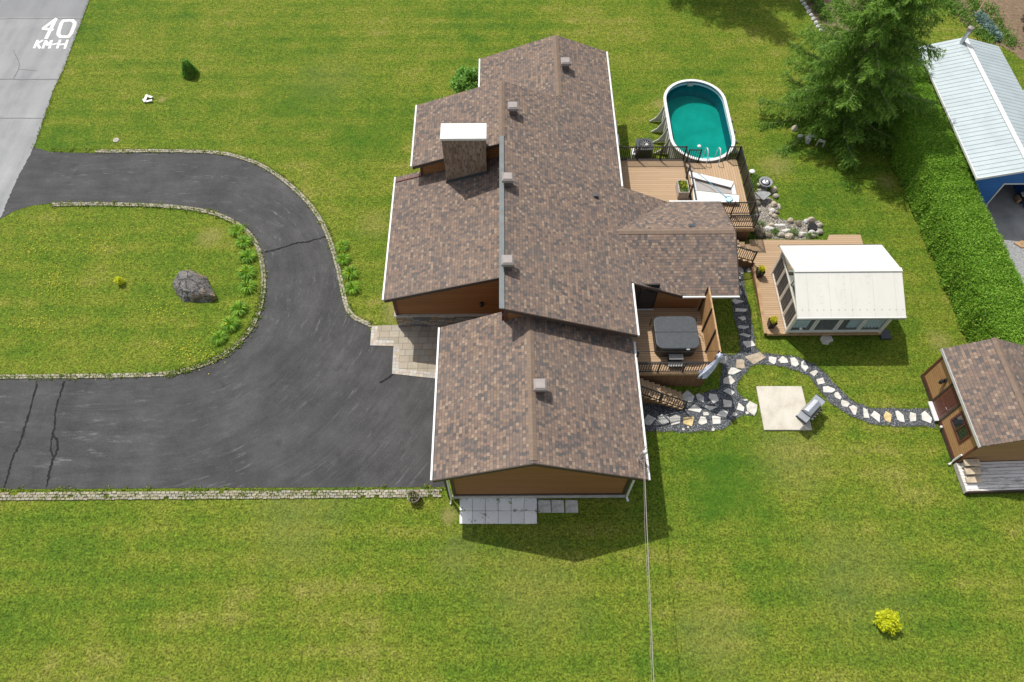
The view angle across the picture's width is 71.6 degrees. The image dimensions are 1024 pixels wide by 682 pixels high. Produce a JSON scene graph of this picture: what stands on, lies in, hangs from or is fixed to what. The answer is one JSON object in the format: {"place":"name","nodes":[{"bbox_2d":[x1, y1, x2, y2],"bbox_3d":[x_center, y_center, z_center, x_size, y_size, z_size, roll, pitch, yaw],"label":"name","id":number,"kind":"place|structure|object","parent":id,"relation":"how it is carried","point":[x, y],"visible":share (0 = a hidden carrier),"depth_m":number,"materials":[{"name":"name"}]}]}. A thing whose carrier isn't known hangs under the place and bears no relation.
{"place":"outdoors","nodes":[
{"label":"outdoors","id":0,"kind":"place"},
{"bbox_2d":[0,0,88,216],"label":"road","id":1,"kind":"structure","parent":0,"point":[29,75],"depth_m":46.21,"materials":[{"name":"asphalt"}]},
{"bbox_2d":[33,18,76,48],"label":"road marking","id":2,"kind":"object","parent":1,"relation":"on","point":[50,29],"visible":1,"depth_m":48.00,"materials":[{"name":"paint"}]},
{"bbox_2d":[0,147,444,488],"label":"driveway","id":3,"kind":"structure","parent":0,"point":[302,385],"depth_m":34.30,"materials":[{"name":"asphalt"}]},
{"bbox_2d":[0,0,1023,681],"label":"lawn","id":4,"kind":"structure","parent":0,"point":[790,556],"depth_m":31.95,"materials":[{"name":"green plant"}]},
{"bbox_2d":[9,226,222,373],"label":"wild flowers","id":5,"kind":"object","parent":4,"relation":"on","point":[77,298],"visible":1,"depth_m":37.21,"materials":[{"name":"yellow plant"}]},
{"bbox_2d":[113,276,124,284],"bbox_3d":[-20.729,-3.222,37.428,0.521,0.631,0.496,0,60,0],"label":"golden sprout","id":6,"kind":"object","parent":4,"relation":"on","point":[118,280],"visible":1,"depth_m":37.38,"materials":[{"name":"yellow plant"}]},
{"bbox_2d":[0,202,265,378],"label":"cobble edging","id":7,"kind":"object","parent":4,"relation":"on","point":[119,375],"visible":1,"depth_m":36.66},
{"bbox_2d":[180,57,198,79],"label":"fir sapling","id":8,"kind":"object","parent":4,"relation":"on","point":[186,65],"visible":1,"depth_m":45.48,"materials":[{"name":"green plant"}]},
{"bbox_2d":[172,270,216,302],"bbox_3d":[-16.863,-3.029,37.154,1.752,0.978,2.793,-27,63,-15],"label":"boulder","id":9,"kind":"object","parent":4,"relation":"on","point":[190,286],"visible":1,"depth_m":36.87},
{"bbox_2d":[209,329,228,345],"bbox_3d":[-14.790,-0.228,35.742,1.026,0.510,1.034,26,63,14],"label":"daylily clump","id":10,"kind":"object","parent":4,"relation":"on","point":[216,337],"visible":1,"depth_m":35.78,"materials":[{"name":"green plant"}]},
{"bbox_2d":[0,489,441,500],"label":"cobble edging","id":11,"kind":"object","parent":4,"relation":"on","point":[157,495],"visible":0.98,"depth_m":31.81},
{"bbox_2d":[219,313,241,331],"bbox_3d":[-14.373,-0.952,36.118,1.228,0.593,1.190,1,60,1],"label":"daylily clump","id":12,"kind":"object","parent":4,"relation":"on","point":[229,323],"visible":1,"depth_m":36.16,"materials":[{"name":"green plant"}]},
{"bbox_2d":[96,149,371,326],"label":"cobble edging","id":13,"kind":"object","parent":4,"relation":"on","point":[333,252],"visible":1,"depth_m":41.13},
{"bbox_2d":[227,223,246,236],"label":"daylily clump","id":14,"kind":"object","parent":4,"relation":"on","point":[237,230],"visible":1,"depth_m":39.23,"materials":[{"name":"green plant"}]},
{"bbox_2d":[229,300,250,317],"bbox_3d":[-14.098,-1.738,36.611,1.152,0.535,1.163,-9,60,-5],"label":"daylily clump","id":15,"kind":"object","parent":4,"relation":"on","point":[238,307],"visible":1,"depth_m":36.66,"materials":[{"name":"green plant"}]},
{"bbox_2d":[234,232,252,248],"bbox_3d":[-14.710,-5.512,38.799,1.143,0.564,1.134,0,60,0],"label":"daylily clump","id":16,"kind":"object","parent":4,"relation":"on","point":[243,241],"visible":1,"depth_m":38.85,"materials":[{"name":"green plant"}]},
{"bbox_2d":[236,264,256,279],"bbox_3d":[-14.171,-3.730,37.741,1.228,0.593,1.190,33,65,18],"label":"daylily clump","id":17,"kind":"object","parent":4,"relation":"on","point":[247,271],"visible":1,"depth_m":37.76,"materials":[{"name":"green plant"}]},
{"bbox_2d":[237,247,256,264],"bbox_3d":[-14.312,-4.643,38.293,1.219,0.561,1.207,0,60,0],"label":"daylily clump","id":18,"kind":"object","parent":4,"relation":"on","point":[249,254],"visible":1,"depth_m":38.35,"materials":[{"name":"green plant"}]},
{"bbox_2d":[237,278,257,294],"bbox_3d":[-13.951,-2.961,37.340,1.097,0.510,1.108,22,62,12],"label":"daylily clump","id":19,"kind":"object","parent":4,"relation":"on","point":[247,285],"visible":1,"depth_m":37.36,"materials":[{"name":"green plant"}]},
{"bbox_2d":[334,240,349,251],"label":"daylily clump","id":20,"kind":"object","parent":4,"relation":"on","point":[341,246],"visible":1,"depth_m":38.72,"materials":[{"name":"green plant"}]},
{"bbox_2d":[335,251,350,264],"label":"daylily clump","id":21,"kind":"object","parent":4,"relation":"on","point":[343,258],"visible":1,"depth_m":38.28,"materials":[{"name":"green plant"}]},
{"bbox_2d":[342,265,359,280],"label":"daylily clump","id":22,"kind":"object","parent":4,"relation":"on","point":[350,272],"visible":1,"depth_m":37.80,"materials":[{"name":"green plant"}]},
{"bbox_2d":[344,281,361,294],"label":"daylily clump","id":23,"kind":"object","parent":4,"relation":"on","point":[352,287],"visible":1,"depth_m":37.32,"materials":[{"name":"green plant"}]},
{"bbox_2d":[370,326,435,378],"bbox_3d":[-5.210,1.091,35.243,5.603,0.042,1.762,29,64,16],"label":"walkway border","id":24,"kind":"object","parent":4,"relation":"on","point":[374,341],"visible":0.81,"depth_m":35.32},
{"bbox_2d":[370,325,439,377],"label":"paver walkway","id":25,"kind":"structure","parent":4,"relation":"on","point":[418,349],"depth_m":35.77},
{"bbox_2d":[407,489,419,502],"bbox_3d":[-4.366,6.898,31.505,0.578,0.638,0.594,0,60,0],"label":"flower pot","id":26,"kind":"object","parent":4,"relation":"on","point":[413,495],"visible":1,"depth_m":31.38,"materials":[{"name":"grey stone"}]},
{"bbox_2d":[449,65,480,93],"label":"garden bush","id":27,"kind":"object","parent":4,"relation":"on","point":[464,79],"visible":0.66,"depth_m":43.87,"materials":[{"name":"green plant"}]},
{"bbox_2d":[460,511,471,523],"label":"concrete slab","id":28,"kind":"structure","parent":4,"relation":"on","point":[465,516],"depth_m":31.29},
{"bbox_2d":[460,499,471,510],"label":"concrete slab","id":29,"kind":"structure","parent":4,"relation":"on","point":[466,504],"depth_m":31.59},
{"bbox_2d":[0,0,936,525],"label":"edge grass","id":30,"kind":"structure","parent":4,"relation":"on","point":[172,374],"depth_m":35.11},
{"bbox_2d":[473,511,484,523],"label":"concrete slab","id":31,"kind":"structure","parent":4,"relation":"on","point":[478,516],"depth_m":31.29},
{"bbox_2d":[473,498,484,510],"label":"concrete slab","id":32,"kind":"structure","parent":4,"relation":"on","point":[478,504],"depth_m":31.59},
{"bbox_2d":[486,498,497,510],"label":"concrete slab","id":33,"kind":"structure","parent":4,"relation":"on","point":[491,504],"depth_m":31.59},
{"bbox_2d":[486,511,497,523],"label":"concrete slab","id":34,"kind":"structure","parent":4,"relation":"on","point":[493,517],"depth_m":31.30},
{"bbox_2d":[498,511,510,523],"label":"concrete slab","id":35,"kind":"structure","parent":4,"relation":"on","point":[504,517],"depth_m":31.29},
{"bbox_2d":[498,498,510,510],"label":"concrete slab","id":36,"kind":"structure","parent":4,"relation":"on","point":[504,504],"depth_m":31.59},
{"bbox_2d":[511,511,523,523],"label":"concrete slab","id":37,"kind":"structure","parent":4,"relation":"on","point":[517,517],"depth_m":31.30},
{"bbox_2d":[511,498,523,510],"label":"concrete slab","id":38,"kind":"structure","parent":4,"relation":"on","point":[518,504],"depth_m":31.59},
{"bbox_2d":[524,511,536,523],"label":"concrete slab","id":39,"kind":"structure","parent":4,"relation":"on","point":[530,516],"depth_m":31.30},
{"bbox_2d":[524,498,536,510],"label":"concrete slab","id":40,"kind":"structure","parent":4,"relation":"on","point":[530,504],"depth_m":31.59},
{"bbox_2d":[538,500,550,512],"bbox_3d":[1.440,7.352,31.579,0.567,0.050,0.573,0,60,0],"label":"concrete paver","id":41,"kind":"object","parent":4,"relation":"on","point":[544,506],"visible":1,"depth_m":31.55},
{"bbox_2d":[551,500,563,512],"bbox_3d":[2.031,7.352,31.579,0.568,0.050,0.573,0,60,0],"label":"concrete paver","id":42,"kind":"object","parent":4,"relation":"on","point":[557,506],"visible":1,"depth_m":31.55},
{"bbox_2d":[382,35,739,503],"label":"house","id":43,"kind":"structure","parent":4,"relation":"on","point":[539,256],"depth_m":33.34,"materials":[{"name":"brown"}]},
{"bbox_2d":[637,445,647,461],"bbox_3d":[5.382,4.604,29.285,0.408,1.250,0.915,7,60,4],"label":"service mast","id":44,"kind":"object","parent":43,"relation":"attached to","point":[645,452],"visible":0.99,"depth_m":28.99,"materials":[{"name":"metal"}]},
{"bbox_2d":[642,461,653,681],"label":"power cable","id":45,"kind":"object","parent":44,"relation":"attached to","point":[649,575],"visible":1,"depth_m":25.88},
{"bbox_2d":[632,284,659,309],"bbox_3d":[6.100,-2.109,34.240,1.800,2.098,0.135,0,60,0],"label":"sliding door","id":46,"kind":"structure","parent":43,"relation":"in","point":[645,299],"depth_m":34.22,"materials":[{"name":"black glass"}]},
{"bbox_2d":[565,500,577,512],"bbox_3d":[2.648,7.352,31.579,0.573,0.050,0.573,0,60,0],"label":"concrete paver","id":47,"kind":"object","parent":4,"relation":"on","point":[571,506],"visible":1,"depth_m":31.55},
{"bbox_2d":[630,138,652,159],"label":"heat pump","id":48,"kind":"object","parent":4,"relation":"on","point":[644,141],"visible":0.77,"depth_m":41.77,"materials":[{"name":"grey metal"}]},
{"bbox_2d":[619,146,696,201],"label":"deck","id":49,"kind":"structure","parent":4,"relation":"on","point":[659,177],"depth_m":39.59,"materials":[{"name":"brown wood"}]},
{"bbox_2d":[675,179,689,198],"bbox_3d":[9.287,-8.314,38.642,0.624,0.723,0.900,0,60,0],"label":"planter box","id":50,"kind":"object","parent":49,"relation":"on","point":[682,189],"visible":1,"depth_m":38.51,"materials":[{"name":"grey wood"}]},
{"bbox_2d":[637,378,687,409],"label":"deck stairs","id":51,"kind":"structure","parent":4,"relation":"on","point":[652,392],"depth_m":33.56,"materials":[{"name":"brown wood"}]},
{"bbox_2d":[624,287,720,385],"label":"tub deck","id":52,"kind":"structure","parent":4,"relation":"on","point":[654,367],"depth_m":33.80,"materials":[{"name":"brown wood"}]},
{"bbox_2d":[649,316,699,356],"bbox_3d":[7.745,-0.214,33.733,2.200,1.067,1.815,0,60,0],"label":"hot tub","id":53,"kind":"object","parent":52,"relation":"on","point":[675,335],"visible":0.99,"depth_m":33.42,"materials":[{"name":"plastic"}]},
{"bbox_2d":[668,354,683,367],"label":"tub steps","id":54,"kind":"structure","parent":52,"relation":"on","point":[675,357],"depth_m":33.34,"materials":[{"name":"plastic"}]},
{"bbox_2d":[697,352,722,378],"bbox_3d":[9.011,1.182,32.324,0.805,1.869,0.486,0,60,0],"label":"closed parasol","id":55,"kind":"object","parent":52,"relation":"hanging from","point":[706,372],"visible":1,"depth_m":32.45,"materials":[{"name":"white fabric"}]},
{"bbox_2d":[650,79,737,167],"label":"pool","id":56,"kind":"structure","parent":4,"relation":"on","point":[693,113],"depth_m":43.32,"materials":[{"name":"teal plastic"}]},
{"bbox_2d":[685,146,759,241],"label":"pool deck","id":57,"kind":"structure","parent":4,"relation":"on","point":[740,215],"depth_m":39.36,"materials":[{"name":"brown wood"}]},
{"bbox_2d":[701,147,720,165],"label":"pool ladder","id":58,"kind":"object","parent":57,"relation":"attached to","point":[707,157],"visible":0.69,"depth_m":40.23,"materials":[{"name":"metal"}]},
{"bbox_2d":[689,171,738,203],"bbox_3d":[11.171,-8.469,39.331,2.567,0.190,2.375,0,60,0],"label":"white panel","id":59,"kind":"object","parent":57,"relation":"on","point":[705,189],"visible":0.86,"depth_m":39.37,"materials":[{"name":"paint"}]},
{"bbox_2d":[687,164,732,201],"bbox_3d":[10.923,-8.778,39.064,0.441,0.534,3.148,-38,67,-20],"label":"pool skimmer","id":60,"kind":"object","parent":59,"relation":"on","point":[728,198],"visible":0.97,"depth_m":38.84,"materials":[{"name":"grey plastic"}]},
{"bbox_2d":[737,240,757,266],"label":"side stairs","id":61,"kind":"structure","parent":4,"relation":"on","point":[746,258],"depth_m":37.90,"materials":[{"name":"brown wood"}]},
{"bbox_2d":[759,176,772,189],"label":"fountain bowl","id":62,"kind":"object","parent":4,"relation":"on","point":[765,182],"visible":0.99,"depth_m":40.67,"materials":[{"name":"grey stone"}]},
{"bbox_2d":[756,386,811,429],"bbox_3d":[12.979,3.205,33.980,2.261,0.090,2.316,0,60,0],"label":"concrete pad","id":63,"kind":"object","parent":4,"relation":"on","point":[781,407],"visible":0.95,"depth_m":33.97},
{"bbox_2d":[796,394,825,423],"bbox_3d":[13.964,3.324,33.281,1.660,1.156,0.705,-39,67,-20],"label":"barbecue grill","id":64,"kind":"object","parent":63,"relation":"on","point":[810,408],"visible":1,"depth_m":32.87,"materials":[{"name":"grey metal"}]},
{"bbox_2d":[747,235,881,335],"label":"sunroom deck","id":65,"kind":"structure","parent":4,"relation":"on","point":[768,254],"depth_m":37.52,"materials":[{"name":"brown wood"}]},
{"bbox_2d":[755,265,766,277],"bbox_3d":[13.073,-3.668,37.237,0.499,0.802,0.461,0,60,0],"label":"planter","id":66,"kind":"object","parent":65,"relation":"on","point":[760,272],"visible":1,"depth_m":37.13,"materials":[{"name":"black metal"}]},
{"bbox_2d":[767,316,777,327],"bbox_3d":[13.086,-0.977,35.653,0.461,0.820,0.472,0,60,0],"label":"planter","id":67,"kind":"object","parent":65,"relation":"on","point":[772,322],"visible":1,"depth_m":35.52,"materials":[{"name":"black metal"}]},
{"bbox_2d":[771,244,906,333],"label":"sunroom","id":68,"kind":"structure","parent":65,"relation":"on","point":[824,288],"depth_m":34.05,"materials":[{"name":"white paint"}]},
{"bbox_2d":[773,257,784,284],"bbox_3d":[13.791,-3.639,36.612,0.070,1.510,0.850,0,60,0],"label":"window","id":69,"kind":"structure","parent":68,"relation":"in","point":[779,270],"depth_m":36.65,"materials":[{"name":"black metal"}]},
{"bbox_2d":[776,271,788,299],"bbox_3d":[13.798,-2.853,36.153,0.070,1.510,0.850,0,60,0],"label":"window","id":70,"kind":"structure","parent":68,"relation":"in","point":[782,285],"depth_m":36.17,"materials":[{"name":"black metal"}]},
{"bbox_2d":[779,285,792,314],"bbox_3d":[13.805,-2.068,35.694,0.070,1.510,0.850,0,60,0],"label":"window","id":71,"kind":"structure","parent":68,"relation":"in","point":[786,299],"depth_m":35.68,"materials":[{"name":"grey glass"}]},
{"bbox_2d":[783,300,795,327],"bbox_3d":[13.812,-1.282,35.235,0.070,1.510,0.850,0,60,0],"label":"window","id":72,"kind":"structure","parent":68,"relation":"in","point":[790,312],"depth_m":35.29,"materials":[{"name":"grey glass"}]},
{"bbox_2d":[790,320,817,330],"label":"window","id":73,"kind":"structure","parent":68,"relation":"in","point":[799,323],"depth_m":35.36,"materials":[{"name":"glass"}]},
{"bbox_2d":[811,320,840,330],"bbox_3d":[15.578,-0.972,34.892,1.125,1.790,0.060,0,60,0],"label":"window","id":74,"kind":"structure","parent":68,"relation":"in","point":[839,321],"depth_m":35.35,"materials":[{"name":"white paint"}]},
{"bbox_2d":[834,320,864,330],"bbox_3d":[16.753,-1.047,34.935,1.126,1.790,0.215,0,60,0],"label":"window","id":75,"kind":"structure","parent":68,"relation":"in","point":[852,323],"depth_m":35.41,"materials":[{"name":"glass"}]},
{"bbox_2d":[858,320,887,330],"bbox_3d":[17.927,-1.055,34.940,1.125,1.790,0.215,0,60,0],"label":"window","id":76,"kind":"structure","parent":68,"relation":"in","point":[867,323],"depth_m":35.41,"materials":[{"name":"glass"}]},
{"bbox_2d":[820,335,832,344],"bbox_3d":[15.918,-0.074,35.922,0.651,0.045,0.621,0,60,0],"label":"stepping stone","id":77,"kind":"object","parent":4,"relation":"on","point":[826,339],"visible":1,"depth_m":35.90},
{"bbox_2d":[806,0,863,37],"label":"soil bed","id":78,"kind":"object","parent":4,"relation":"on","point":[815,13],"visible":0.27,"depth_m":49.20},
{"bbox_2d":[811,0,825,11],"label":"bed plant","id":79,"kind":"object","parent":78,"relation":"on","point":[818,4],"visible":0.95,"depth_m":49.04,"materials":[{"name":"green plant"}]},
{"bbox_2d":[818,9,831,21],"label":"bed plant","id":80,"kind":"object","parent":78,"relation":"on","point":[824,14],"visible":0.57,"depth_m":48.58,"materials":[{"name":"green plant"}]},
{"bbox_2d":[755,0,950,171],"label":"spruce tree","id":81,"kind":"object","parent":4,"relation":"on","point":[854,73],"visible":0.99,"depth_m":39.50,"materials":[{"name":"green plant"}]},
{"bbox_2d":[880,329,891,339],"bbox_3d":[18.915,-0.333,36.007,0.545,0.160,0.560,0,60,0],"label":"downspout box","id":82,"kind":"object","parent":4,"relation":"on","point":[885,335],"visible":0.76,"depth_m":35.89,"materials":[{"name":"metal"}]},
{"bbox_2d":[872,608,903,636],"bbox_3d":[15.304,11.323,28.775,1.125,0.903,1.106,22,62,12],"label":"golden shrub","id":83,"kind":"object","parent":4,"relation":"on","point":[887,624],"visible":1,"depth_m":28.70,"materials":[{"name":"yellow plant"}]},
{"bbox_2d":[870,59,1023,344],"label":"hedge","id":84,"kind":"object","parent":4,"relation":"on","point":[977,271],"visible":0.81,"depth_m":37.38,"materials":[{"name":"green plant"}]},
{"bbox_2d":[920,337,1023,464],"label":"garden shed","id":85,"kind":"structure","parent":4,"relation":"on","point":[974,392],"depth_m":31.68,"materials":[{"name":"wood"}]},
{"bbox_2d":[928,382,960,420],"bbox_3d":[20.050,2.801,32.843,0.218,2.220,1.100,-2,60,-1],"label":"door","id":86,"kind":"structure","parent":85,"relation":"in","point":[946,401],"depth_m":33.01,"materials":[{"name":"wood"}]},
{"bbox_2d":[950,411,970,443],"bbox_3d":[20.182,3.896,31.949,0.048,0.940,1.180,-2,60,-1],"label":"window","id":87,"kind":"structure","parent":85,"relation":"in","point":[960,427],"depth_m":31.94,"materials":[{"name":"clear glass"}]},
{"bbox_2d":[953,461,1023,494],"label":"shed platform","id":88,"kind":"structure","parent":4,"relation":"on","point":[1003,477],"depth_m":31.96,"materials":[{"name":"grey wood"}]},
{"bbox_2d":[963,459,980,465],"bbox_3d":[20.618,5.447,31.825,0.680,0.090,0.310,-1,64,-1],"label":"timber block","id":89,"kind":"object","parent":88,"relation":"on","point":[971,462],"depth_m":31.78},
{"bbox_2d":[964,467,981,474],"bbox_3d":[20.649,5.822,31.814,0.680,0.090,0.310,-3,64,-2],"label":"timber block","id":90,"kind":"object","parent":88,"relation":"on","point":[972,470],"depth_m":31.78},
{"bbox_2d":[965,476,981,482],"bbox_3d":[20.680,6.197,31.803,0.680,0.090,0.310,-1,64,-1],"label":"timber block","id":91,"kind":"object","parent":88,"relation":"on","point":[973,479],"depth_m":31.75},
{"bbox_2d":[954,0,1023,59],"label":"kitchen garden","id":92,"kind":"object","parent":4,"relation":"on","point":[1013,10],"visible":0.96,"depth_m":48.93,"materials":[{"name":"soil"}]},
{"bbox_2d":[930,0,1021,52],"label":"vegetable rows","id":93,"kind":"object","parent":92,"relation":"on","point":[960,10],"visible":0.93,"depth_m":48.60,"materials":[{"name":"green plant"}]},
{"bbox_2d":[986,90,1023,240],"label":"barn apron","id":94,"kind":"object","parent":4,"relation":"on","point":[1004,208],"depth_m":40.07,"materials":[{"name":"concrete"}]},
{"bbox_2d":[1014,192,1023,203],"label":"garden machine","id":95,"kind":"object","parent":94,"relation":"on","point":[1019,198],"visible":1,"depth_m":40.26,"materials":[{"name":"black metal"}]},
{"bbox_2d":[1002,241,1023,282],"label":"gravel lane","id":96,"kind":"structure","parent":4,"relation":"on","point":[1016,252],"depth_m":38.62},
{"bbox_2d":[754,194,821,238],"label":"pea gravel","id":97,"kind":"structure","parent":0,"point":[764,206],"depth_m":39.77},
{"bbox_2d":[752,225,764,238],"bbox_3d":[13.613,-6.112,39.123,0.660,0.689,0.760,-38,66,-20],"label":"garden rock","id":98,"kind":"object","parent":97,"relation":"on","point":[758,232],"visible":0.93,"depth_m":38.94,"materials":[{"name":"stone"}]},
{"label":"garden rock","id":99,"kind":"object","parent":97,"relation":"on","visible":0},
{"bbox_2d":[755,191,770,199],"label":"slate slab","id":100,"kind":"structure","parent":99,"relation":"on","point":[762,195],"depth_m":40.27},
{"bbox_2d":[641,267,935,432],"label":"gravel path","id":101,"kind":"structure","parent":0,"point":[655,410],"depth_m":34.13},
{"bbox_2d":[644,414,655,424],"bbox_3d":[6.495,3.776,33.672,0.422,0.045,0.538,31,64,17],"label":"stepping stone","id":102,"kind":"object","parent":101,"relation":"on","point":[648,419],"visible":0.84,"depth_m":33.68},
{"bbox_2d":[658,414,668,424],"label":"stepping stone","id":103,"kind":"object","parent":101,"relation":"on","point":[663,419],"visible":1,"depth_m":33.68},
{"bbox_2d":[669,415,679,424],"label":"stepping stone","id":104,"kind":"object","parent":101,"relation":"on","point":[674,419],"visible":1,"depth_m":33.66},
{"bbox_2d":[682,390,693,401],"bbox_3d":[8.516,2.675,34.315,0.601,0.045,0.650,0,60,0],"label":"stepping stone","id":105,"kind":"object","parent":101,"relation":"on","point":[687,395],"visible":0.79,"depth_m":34.29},
{"bbox_2d":[683,417,693,425],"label":"stepping stone","id":106,"kind":"object","parent":101,"relation":"on","point":[688,421],"visible":1,"depth_m":33.65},
{"bbox_2d":[709,393,718,402],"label":"stepping stone","id":107,"kind":"object","parent":101,"relation":"on","point":[713,398],"visible":1,"depth_m":34.26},
{"bbox_2d":[723,375,734,384],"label":"stepping stone","id":108,"kind":"object","parent":101,"relation":"on","point":[729,379],"visible":1,"depth_m":34.72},
{"bbox_2d":[736,359,744,368],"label":"stepping stone","id":109,"kind":"object","parent":101,"relation":"on","point":[740,364],"visible":1,"depth_m":35.17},
{"bbox_2d":[746,401,756,415],"bbox_3d":[11.474,3.217,33.999,0.546,0.045,0.602,30,64,16],"label":"stepping stone","id":110,"kind":"object","parent":101,"relation":"on","point":[751,407],"visible":1,"depth_m":33.99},
{"bbox_2d":[745,352,765,364],"bbox_3d":[12.120,0.806,35.407,0.892,0.045,0.588,-28,64,-15],"label":"stepping stone","id":111,"kind":"object","parent":101,"relation":"on","point":[755,358],"visible":1,"depth_m":35.37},
{"bbox_2d":[823,386,834,392],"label":"stepping stone","id":112,"kind":"object","parent":101,"relation":"on","point":[827,389],"visible":1,"depth_m":34.48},
{"bbox_2d":[895,411,904,421],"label":"stepping stone","id":113,"kind":"object","parent":101,"relation":"on","point":[900,416],"visible":1,"depth_m":33.76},
{"bbox_2d":[921,411,931,422],"bbox_3d":[19.721,3.598,33.776,0.484,0.045,0.554,22,62,13],"label":"stepping stone","id":114,"kind":"object","parent":101,"relation":"on","point":[926,417],"visible":1,"depth_m":33.73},
{"bbox_2d":[919,26,1023,206],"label":"barn","id":115,"kind":"structure","parent":0,"point":[975,84],"depth_m":39.71,"materials":[{"name":"white metal"}]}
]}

